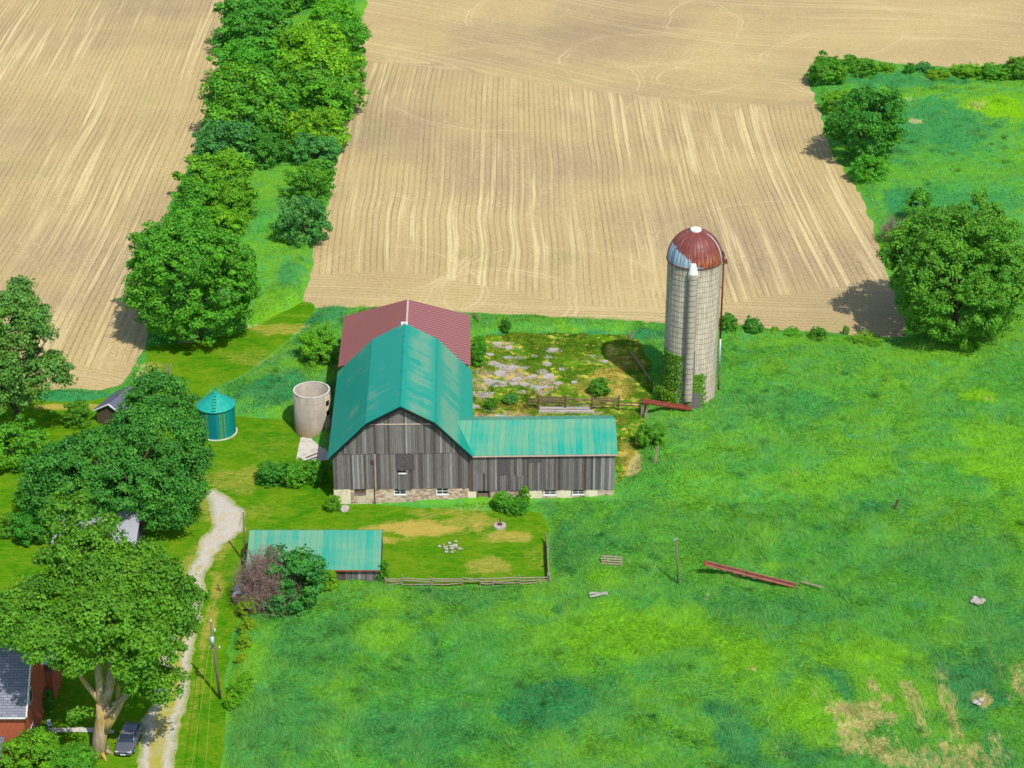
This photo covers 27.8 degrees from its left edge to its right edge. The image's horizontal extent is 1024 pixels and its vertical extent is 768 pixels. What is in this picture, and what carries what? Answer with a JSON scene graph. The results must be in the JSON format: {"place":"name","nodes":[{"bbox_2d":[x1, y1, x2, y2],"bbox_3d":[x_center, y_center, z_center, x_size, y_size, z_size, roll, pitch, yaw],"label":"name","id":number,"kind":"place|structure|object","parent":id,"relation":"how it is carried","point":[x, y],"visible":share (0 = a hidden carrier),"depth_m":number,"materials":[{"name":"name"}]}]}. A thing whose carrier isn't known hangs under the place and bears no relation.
{"place":"outdoors","nodes":[
{"label":"outdoors","id":0,"kind":"place"},
{"bbox_2d":[48,727,113,733],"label":"garden path","id":1,"kind":"structure","parent":0,"point":[80,729],"depth_m":226.12,"materials":[{"name":"concrete"}]},
{"bbox_2d":[0,0,224,389],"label":"field soil","id":2,"kind":"structure","parent":0,"point":[101,115],"depth_m":387.41,"materials":[{"name":"beige soil"}]},
{"bbox_2d":[136,488,246,767],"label":"driveway","id":3,"kind":"structure","parent":0,"point":[158,744],"depth_m":237.42,"materials":[{"name":"beige gravel"}]},
{"bbox_2d":[0,302,549,767],"bbox_3d":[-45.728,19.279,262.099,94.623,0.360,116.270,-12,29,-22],"label":"lawn","id":4,"kind":"structure","parent":0,"point":[196,372],"depth_m":263.38,"materials":[{"name":"green plant"}]},
{"bbox_2d":[0,511,20,538],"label":"bush","id":5,"kind":"object","parent":4,"relation":"on","point":[5,517],"visible":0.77,"depth_m":261.18,"materials":[{"name":"green plant"}]},
{"bbox_2d":[0,413,50,471],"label":"tree","id":6,"kind":"object","parent":4,"relation":"on","point":[20,444],"visible":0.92,"depth_m":276.05,"materials":[{"name":"green plant"}]},
{"bbox_2d":[10,506,50,545],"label":"bush","id":7,"kind":"object","parent":4,"relation":"on","point":[27,521],"visible":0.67,"depth_m":258.99,"materials":[{"name":"green plant"}]},
{"bbox_2d":[0,643,61,759],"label":"brick house","id":8,"kind":"structure","parent":4,"relation":"on","point":[22,686],"depth_m":220.00,"materials":[{"name":"red brick"}]},
{"bbox_2d":[0,726,66,767],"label":"bush","id":9,"kind":"object","parent":4,"relation":"on","point":[18,745],"visible":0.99,"depth_m":217.85,"materials":[{"name":"green plant"}]},
{"bbox_2d":[0,274,78,434],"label":"tree","id":10,"kind":"object","parent":4,"relation":"on","point":[25,310],"visible":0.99,"depth_m":274.49,"materials":[{"name":"green plant"}]},
{"bbox_2d":[42,685,54,709],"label":"bush","id":11,"kind":"object","parent":4,"relation":"on","point":[49,702],"visible":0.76,"depth_m":228.56,"materials":[{"name":"green plant"}]},
{"bbox_2d":[48,741,100,767],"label":"tree","id":12,"kind":"object","parent":4,"relation":"on","point":[86,754],"visible":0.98,"depth_m":217.90,"materials":[{"name":"green plant"}]},
{"bbox_2d":[62,398,92,428],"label":"bush","id":13,"kind":"object","parent":4,"relation":"on","point":[75,408],"visible":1,"depth_m":287.09,"materials":[{"name":"green plant"}]},
{"bbox_2d":[52,504,146,552],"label":"garage","id":14,"kind":"structure","parent":4,"relation":"on","point":[131,525],"depth_m":257.05,"materials":[{"name":"white metal"}]},
{"bbox_2d":[0,489,213,760],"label":"old maple","id":15,"kind":"object","parent":4,"relation":"on","point":[77,614],"visible":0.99,"depth_m":212.13,"materials":[{"name":"green plant"}]},
{"bbox_2d":[14,363,217,534],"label":"tree","id":16,"kind":"object","parent":4,"relation":"on","point":[147,419],"visible":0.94,"depth_m":257.31,"materials":[{"name":"green plant"}]},
{"bbox_2d":[92,385,141,424],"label":"garden shed","id":17,"kind":"structure","parent":4,"relation":"on","point":[105,409],"depth_m":287.88,"materials":[{"name":"brown wood"}]},
{"bbox_2d":[115,721,142,755],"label":"parked car","id":18,"kind":"object","parent":4,"relation":"on","point":[129,737],"visible":1,"depth_m":222.60,"materials":[{"name":"grey paint"}]},
{"bbox_2d":[209,620,220,698],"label":"utility pole","id":19,"kind":"object","parent":4,"relation":"on","point":[212,642],"visible":1,"depth_m":228.45,"materials":[{"name":"brown wood"}]},
{"bbox_2d":[196,390,237,440],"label":"grain bin","id":20,"kind":"object","parent":4,"relation":"on","point":[216,409],"visible":0.84,"depth_m":283.70,"materials":[{"name":"metal"}]},
{"bbox_2d":[255,460,286,486],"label":"bush","id":21,"kind":"object","parent":4,"relation":"on","point":[270,468],"visible":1,"depth_m":272.55,"materials":[{"name":"green plant"}]},
{"bbox_2d":[277,457,313,487],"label":"bush","id":22,"kind":"object","parent":4,"relation":"on","point":[294,470],"visible":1,"depth_m":272.46,"materials":[{"name":"green plant"}]},
{"bbox_2d":[293,381,331,437],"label":"open silo","id":23,"kind":"object","parent":4,"relation":"on","point":[312,410],"visible":1,"depth_m":284.29,"materials":[{"name":"concrete"}]},
{"bbox_2d":[296,437,328,460],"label":"concrete pad","id":24,"kind":"object","parent":4,"relation":"on","point":[308,447],"visible":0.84,"depth_m":281.88,"materials":[{"name":"grey concrete"}]},
{"bbox_2d":[246,530,382,581],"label":"open shed","id":25,"kind":"structure","parent":4,"relation":"on","point":[350,553],"depth_m":252.62,"materials":[{"name":"teal metal"}]},
{"bbox_2d":[302,457,327,486],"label":"bush","id":26,"kind":"object","parent":4,"relation":"on","point":[315,468],"visible":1,"depth_m":272.91,"materials":[{"name":"green plant"}]},
{"bbox_2d":[323,494,341,511],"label":"bush","id":27,"kind":"object","parent":4,"relation":"on","point":[330,499],"visible":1,"depth_m":266.81,"materials":[{"name":"green plant"}]},
{"bbox_2d":[384,573,548,585],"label":"rail fence","id":28,"kind":"object","parent":4,"relation":"on","point":[401,580],"visible":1,"depth_m":251.50,"materials":[{"name":"grey wood"}]},
{"bbox_2d":[493,490,512,514],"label":"tree","id":29,"kind":"object","parent":4,"relation":"on","point":[499,501],"visible":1,"depth_m":266.66,"materials":[{"name":"green plant"}]},
{"bbox_2d":[503,494,527,516],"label":"bush","id":30,"kind":"object","parent":4,"relation":"on","point":[516,502],"visible":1,"depth_m":266.25,"materials":[{"name":"green plant"}]},
{"bbox_2d":[15,0,1023,767],"bbox_3d":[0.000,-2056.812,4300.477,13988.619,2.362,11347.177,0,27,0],"label":"ground","id":31,"kind":"structure","parent":0,"point":[933,98],"depth_m":259.61,"materials":[{"name":"green plant"}]},
{"bbox_2d":[160,198,215,225],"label":"tree","id":32,"kind":"object","parent":31,"relation":"on","point":[197,209],"visible":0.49,"depth_m":343.77,"materials":[{"name":"green plant"}]},
{"bbox_2d":[116,212,261,346],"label":"tree","id":33,"kind":"object","parent":31,"relation":"on","point":[158,246],"visible":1,"depth_m":302.00,"materials":[{"name":"green plant"}]},
{"bbox_2d":[170,173,230,219],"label":"tree","id":34,"kind":"object","parent":31,"relation":"on","point":[187,191],"visible":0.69,"depth_m":351.64,"materials":[{"name":"green plant"}]},
{"bbox_2d":[171,147,254,199],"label":"tree","id":35,"kind":"object","parent":31,"relation":"on","point":[211,165],"visible":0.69,"depth_m":357.79,"materials":[{"name":"green plant"}]},
{"bbox_2d":[190,118,264,167],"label":"tree","id":36,"kind":"object","parent":31,"relation":"on","point":[237,131],"visible":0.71,"depth_m":372.08,"materials":[{"name":"green plant"}]},
{"bbox_2d":[203,205,251,238],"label":"tree","id":37,"kind":"object","parent":31,"relation":"on","point":[240,221],"visible":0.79,"depth_m":344.56,"materials":[{"name":"green plant"}]},
{"bbox_2d":[202,176,258,227],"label":"tree","id":38,"kind":"object","parent":31,"relation":"on","point":[236,194],"visible":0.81,"depth_m":348.74,"materials":[{"name":"green plant"}]},
{"bbox_2d":[223,692,240,711],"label":"hedge shrub","id":39,"kind":"object","parent":31,"relation":"on","point":[231,706],"visible":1,"depth_m":228.90,"materials":[{"name":"green plant"}]},
{"bbox_2d":[204,61,263,102],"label":"tree","id":40,"kind":"object","parent":31,"relation":"on","point":[227,66],"visible":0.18,"depth_m":405.71,"materials":[{"name":"green plant"}]},
{"bbox_2d":[227,677,249,697],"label":"hedge shrub","id":41,"kind":"object","parent":31,"relation":"on","point":[235,686],"visible":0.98,"depth_m":230.94,"materials":[{"name":"green plant"}]},
{"bbox_2d":[197,61,290,148],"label":"tree","id":42,"kind":"object","parent":31,"relation":"on","point":[232,92],"visible":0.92,"depth_m":383.32,"materials":[{"name":"green plant"}]},
{"bbox_2d":[235,633,252,651],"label":"hedge shrub","id":43,"kind":"object","parent":31,"relation":"on","point":[240,641],"visible":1,"depth_m":238.92,"materials":[{"name":"green plant"}]},
{"bbox_2d":[206,35,283,84],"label":"tree","id":44,"kind":"object","parent":31,"relation":"on","point":[250,51],"visible":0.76,"depth_m":413.20,"materials":[{"name":"green plant"}]},
{"bbox_2d":[238,670,253,684],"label":"hedge shrub","id":45,"kind":"object","parent":31,"relation":"on","point":[248,675],"visible":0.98,"depth_m":232.89,"materials":[{"name":"green plant"}]},
{"bbox_2d":[237,617,257,633],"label":"hedge shrub","id":46,"kind":"object","parent":31,"relation":"on","point":[249,622],"visible":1,"depth_m":241.65,"materials":[{"name":"green plant"}]},
{"bbox_2d":[236,595,259,618],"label":"hedge shrub","id":47,"kind":"object","parent":31,"relation":"on","point":[241,607],"visible":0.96,"depth_m":244.62,"materials":[{"name":"green plant"}]},
{"bbox_2d":[206,0,292,50],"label":"tree","id":48,"kind":"object","parent":31,"relation":"on","point":[233,19],"visible":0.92,"depth_m":429.40,"materials":[{"name":"green plant"}]},
{"bbox_2d":[231,125,291,169],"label":"tree","id":49,"kind":"object","parent":31,"relation":"on","point":[262,133],"visible":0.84,"depth_m":373.80,"materials":[{"name":"green plant"}]},
{"bbox_2d":[257,29,292,57],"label":"tree","id":50,"kind":"object","parent":31,"relation":"on","point":[283,38],"visible":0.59,"depth_m":427.80,"materials":[{"name":"green plant"}]},
{"bbox_2d":[228,535,329,619],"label":"tangled tree","id":51,"kind":"object","parent":31,"relation":"on","point":[273,581],"visible":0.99,"depth_m":244.82,"materials":[{"name":"green plant"}]},
{"bbox_2d":[256,0,303,15],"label":"tree","id":52,"kind":"object","parent":31,"relation":"on","point":[293,4],"visible":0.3,"depth_m":453.29,"materials":[{"name":"green plant"}]},
{"bbox_2d":[276,97,305,125],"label":"tree","id":53,"kind":"object","parent":31,"relation":"on","point":[295,107],"visible":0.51,"depth_m":393.76,"materials":[{"name":"green plant"}]},
{"bbox_2d":[269,194,332,247],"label":"tree","id":54,"kind":"object","parent":31,"relation":"on","point":[309,208],"visible":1,"depth_m":342.02,"materials":[{"name":"green plant"}]},
{"bbox_2d":[282,157,338,202],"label":"tree","id":55,"kind":"object","parent":31,"relation":"on","point":[323,174],"visible":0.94,"depth_m":358.35,"materials":[{"name":"green plant"}]},
{"bbox_2d":[287,132,344,167],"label":"tree","id":56,"kind":"object","parent":31,"relation":"on","point":[306,145],"visible":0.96,"depth_m":373.88,"materials":[{"name":"green plant"}]},
{"bbox_2d":[281,106,351,154],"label":"tree","id":57,"kind":"object","parent":31,"relation":"on","point":[324,117],"visible":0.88,"depth_m":380.18,"materials":[{"name":"green plant"}]},
{"bbox_2d":[283,19,349,64],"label":"tree","id":58,"kind":"object","parent":31,"relation":"on","point":[301,35],"visible":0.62,"depth_m":425.34,"materials":[{"name":"green plant"}]},
{"bbox_2d":[296,324,340,367],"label":"bush","id":59,"kind":"object","parent":31,"relation":"on","point":[313,339],"visible":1,"depth_m":303.29,"materials":[{"name":"green plant"}]},
{"bbox_2d":[274,37,365,96],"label":"tree","id":60,"kind":"object","parent":31,"relation":"on","point":[338,62],"visible":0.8,"depth_m":407.64,"materials":[{"name":"green plant"}]},
{"bbox_2d":[278,68,371,119],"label":"tree","id":61,"kind":"object","parent":31,"relation":"on","point":[329,84],"visible":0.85,"depth_m":396.68,"materials":[{"name":"green plant"}]},
{"bbox_2d":[322,570,339,590],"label":"bush","id":62,"kind":"object","parent":31,"relation":"on","point":[333,577],"visible":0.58,"depth_m":249.81,"materials":[{"name":"green plant"}]},
{"bbox_2d":[306,0,363,26],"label":"tree","id":63,"kind":"object","parent":31,"relation":"on","point":[320,11],"visible":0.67,"depth_m":441.04,"materials":[{"name":"green plant"}]},
{"bbox_2d":[319,15,372,55],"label":"tree","id":64,"kind":"object","parent":31,"relation":"on","point":[350,28],"visible":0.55,"depth_m":429.96,"materials":[{"name":"green plant"}]},
{"bbox_2d":[332,50,367,83],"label":"tree","id":65,"kind":"object","parent":31,"relation":"on","point":[363,64],"visible":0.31,"depth_m":414.78,"materials":[{"name":"green plant"}]},
{"bbox_2d":[374,560,389,582],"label":"bush","id":66,"kind":"object","parent":31,"relation":"on","point":[383,567],"visible":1,"depth_m":251.43,"materials":[{"name":"green plant"}]},
{"bbox_2d":[328,299,617,503],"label":"barn","id":67,"kind":"structure","parent":31,"relation":"on","point":[406,426],"depth_m":268.44,"materials":[{"name":"grey wood"}]},
{"bbox_2d":[396,453,414,469],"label":"hay door","id":68,"kind":"structure","parent":67,"relation":"in","point":[403,460],"depth_m":266.51,"materials":[{"name":"grey wood"}]},
{"bbox_2d":[500,317,511,332],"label":"bush","id":69,"kind":"object","parent":31,"relation":"on","point":[506,324],"visible":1,"depth_m":314.13,"materials":[{"name":"green plant"}]},
{"bbox_2d":[470,332,653,483],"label":"yard","id":70,"kind":"structure","parent":31,"relation":"on","point":[478,377],"depth_m":301.19,"materials":[{"name":"green plant"}]},
{"bbox_2d":[471,335,486,366],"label":"bush","id":71,"kind":"object","parent":70,"relation":"on","point":[480,353],"visible":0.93,"depth_m":303.50,"materials":[{"name":"green plant"}]},
{"bbox_2d":[484,397,498,409],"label":"bush","id":72,"kind":"object","parent":70,"relation":"on","point":[490,401],"visible":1,"depth_m":291.81,"materials":[{"name":"green plant"}]},
{"bbox_2d":[501,392,517,404],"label":"bush","id":73,"kind":"object","parent":70,"relation":"on","point":[510,396],"visible":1,"depth_m":293.74,"materials":[{"name":"green plant"}]},
{"bbox_2d":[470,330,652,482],"bbox_3d":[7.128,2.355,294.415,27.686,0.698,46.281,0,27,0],"label":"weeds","id":74,"kind":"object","parent":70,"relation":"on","point":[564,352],"visible":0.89,"depth_m":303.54,"materials":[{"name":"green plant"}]},
{"bbox_2d":[539,406,593,412],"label":"feed bunk","id":75,"kind":"object","parent":70,"relation":"on","point":[565,411],"visible":1,"depth_m":291.69,"materials":[{"name":"concrete"}]},
{"bbox_2d":[537,394,617,406],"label":"yard fence","id":76,"kind":"object","parent":70,"relation":"on","point":[575,400],"visible":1,"depth_m":293.00,"materials":[{"name":"brown wood"}]},
{"bbox_2d":[527,395,645,412],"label":"yard fence","id":77,"kind":"object","parent":70,"relation":"on","point":[602,400],"visible":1,"depth_m":291.64,"materials":[{"name":"brown wood"}]},
{"bbox_2d":[587,377,610,396],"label":"bush","id":78,"kind":"object","parent":70,"relation":"on","point":[600,387],"visible":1,"depth_m":295.51,"materials":[{"name":"green plant"}]},
{"bbox_2d":[601,555,622,566],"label":"wooden panel","id":79,"kind":"object","parent":31,"relation":"on","point":[620,559],"visible":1,"depth_m":254.72,"materials":[{"name":"grey wood"}]},
{"bbox_2d":[634,422,666,450],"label":"bush","id":80,"kind":"object","parent":31,"relation":"on","point":[657,431],"visible":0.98,"depth_m":281.01,"materials":[{"name":"green plant"}]},
{"bbox_2d":[640,398,691,415],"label":"feed auger","id":81,"kind":"object","parent":31,"relation":"on","point":[666,404],"visible":1,"depth_m":290.27,"materials":[{"name":"red metal"}]},
{"bbox_2d":[663,226,727,408],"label":"silo","id":82,"kind":"object","parent":31,"relation":"on","point":[695,257],"visible":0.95,"depth_m":285.80,"materials":[{"name":"concrete"}]},
{"bbox_2d":[653,347,707,409],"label":"ivy","id":83,"kind":"object","parent":82,"relation":"attached to","point":[663,392],"visible":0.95,"depth_m":290.90,"materials":[{"name":"green plant"}]},
{"bbox_2d":[690,393,700,408],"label":"feed room door","id":84,"kind":"structure","parent":82,"relation":"in","point":[696,398],"depth_m":290.99,"materials":[{"name":"grey metal"}]},
{"bbox_2d":[719,312,737,332],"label":"bush","id":85,"kind":"object","parent":31,"relation":"on","point":[730,319],"visible":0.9,"depth_m":312.96,"materials":[{"name":"green plant"}]},
{"bbox_2d":[704,560,799,587],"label":"hay conveyor","id":86,"kind":"object","parent":31,"relation":"on","point":[753,575],"visible":1,"depth_m":251.30,"materials":[{"name":"brown metal"}]},
{"bbox_2d":[742,315,764,333],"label":"bush","id":87,"kind":"object","parent":31,"relation":"on","point":[750,323],"visible":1,"depth_m":312.88,"materials":[{"name":"green plant"}]},
{"bbox_2d":[783,326,802,337],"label":"bush","id":88,"kind":"object","parent":31,"relation":"on","point":[791,330],"visible":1,"depth_m":312.35,"materials":[{"name":"green plant"}]},
{"bbox_2d":[808,326,828,342],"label":"bush","id":89,"kind":"object","parent":31,"relation":"on","point":[822,332],"visible":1,"depth_m":310.52,"materials":[{"name":"green plant"}]},
{"bbox_2d":[806,50,850,83],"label":"tree","id":90,"kind":"object","parent":31,"relation":"on","point":[842,72],"visible":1,"depth_m":415.01,"materials":[{"name":"green plant"}]},
{"bbox_2d":[819,88,859,113],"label":"bush","id":91,"kind":"object","parent":31,"relation":"on","point":[831,98],"visible":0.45,"depth_m":402.16,"materials":[{"name":"green plant"}]},
{"bbox_2d":[848,57,879,78],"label":"bush","id":92,"kind":"object","parent":31,"relation":"on","point":[864,63],"visible":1,"depth_m":420.42,"materials":[{"name":"green plant"}]},
{"bbox_2d":[820,82,909,157],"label":"tree","id":93,"kind":"object","parent":31,"relation":"on","point":[840,125],"visible":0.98,"depth_m":374.52,"materials":[{"name":"green plant"}]},
{"bbox_2d":[846,328,884,347],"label":"bush","id":94,"kind":"object","parent":31,"relation":"on","point":[868,338],"visible":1,"depth_m":310.23,"materials":[{"name":"green plant"}]},
{"bbox_2d":[849,154,892,183],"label":"bush","id":95,"kind":"object","parent":31,"relation":"on","point":[859,164],"visible":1,"depth_m":368.04,"materials":[{"name":"green plant"}]},
{"bbox_2d":[877,62,896,73],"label":"shrub","id":96,"kind":"object","parent":31,"relation":"on","point":[888,67],"visible":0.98,"depth_m":422.84,"materials":[{"name":"green plant"}]},
{"bbox_2d":[878,213,901,239],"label":"dead shrub","id":97,"kind":"object","parent":31,"relation":"on","point":[889,225],"visible":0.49,"depth_m":344.30,"materials":[{"name":"grey plant"}]},
{"bbox_2d":[900,187,932,219],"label":"bush","id":98,"kind":"object","parent":31,"relation":"on","point":[919,195],"visible":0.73,"depth_m":348.93,"materials":[{"name":"green plant"}]},
{"bbox_2d":[914,60,935,71],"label":"shrub","id":99,"kind":"object","parent":31,"relation":"on","point":[920,65],"visible":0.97,"depth_m":421.68,"materials":[{"name":"green plant"}]},
{"bbox_2d":[927,67,950,80],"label":"shrub","id":100,"kind":"object","parent":31,"relation":"on","point":[932,73],"visible":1,"depth_m":418.07,"materials":[{"name":"green plant"}]},
{"bbox_2d":[875,189,1023,345],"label":"tree","id":101,"kind":"object","parent":31,"relation":"on","point":[962,239],"visible":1,"depth_m":303.62,"materials":[{"name":"green plant"}]},
{"bbox_2d":[944,335,985,352],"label":"bush","id":102,"kind":"object","parent":31,"relation":"on","point":[957,345],"visible":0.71,"depth_m":308.55,"materials":[{"name":"green plant"}]},
{"bbox_2d":[949,62,982,79],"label":"shrub","id":103,"kind":"object","parent":31,"relation":"on","point":[960,68],"visible":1,"depth_m":418.51,"materials":[{"name":"green plant"}]},
{"bbox_2d":[976,62,1013,82],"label":"shrub","id":104,"kind":"object","parent":31,"relation":"on","point":[988,67],"visible":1,"depth_m":416.74,"materials":[{"name":"green plant"}]},
{"bbox_2d":[1003,56,1023,79],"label":"shrub","id":105,"kind":"object","parent":31,"relation":"on","point":[1017,62],"visible":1,"depth_m":416.62,"materials":[{"name":"green plant"}]},
{"bbox_2d":[303,0,1023,336],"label":"field soil","id":106,"kind":"structure","parent":0,"point":[574,158],"depth_m":381.75,"materials":[{"name":"beige soil"}]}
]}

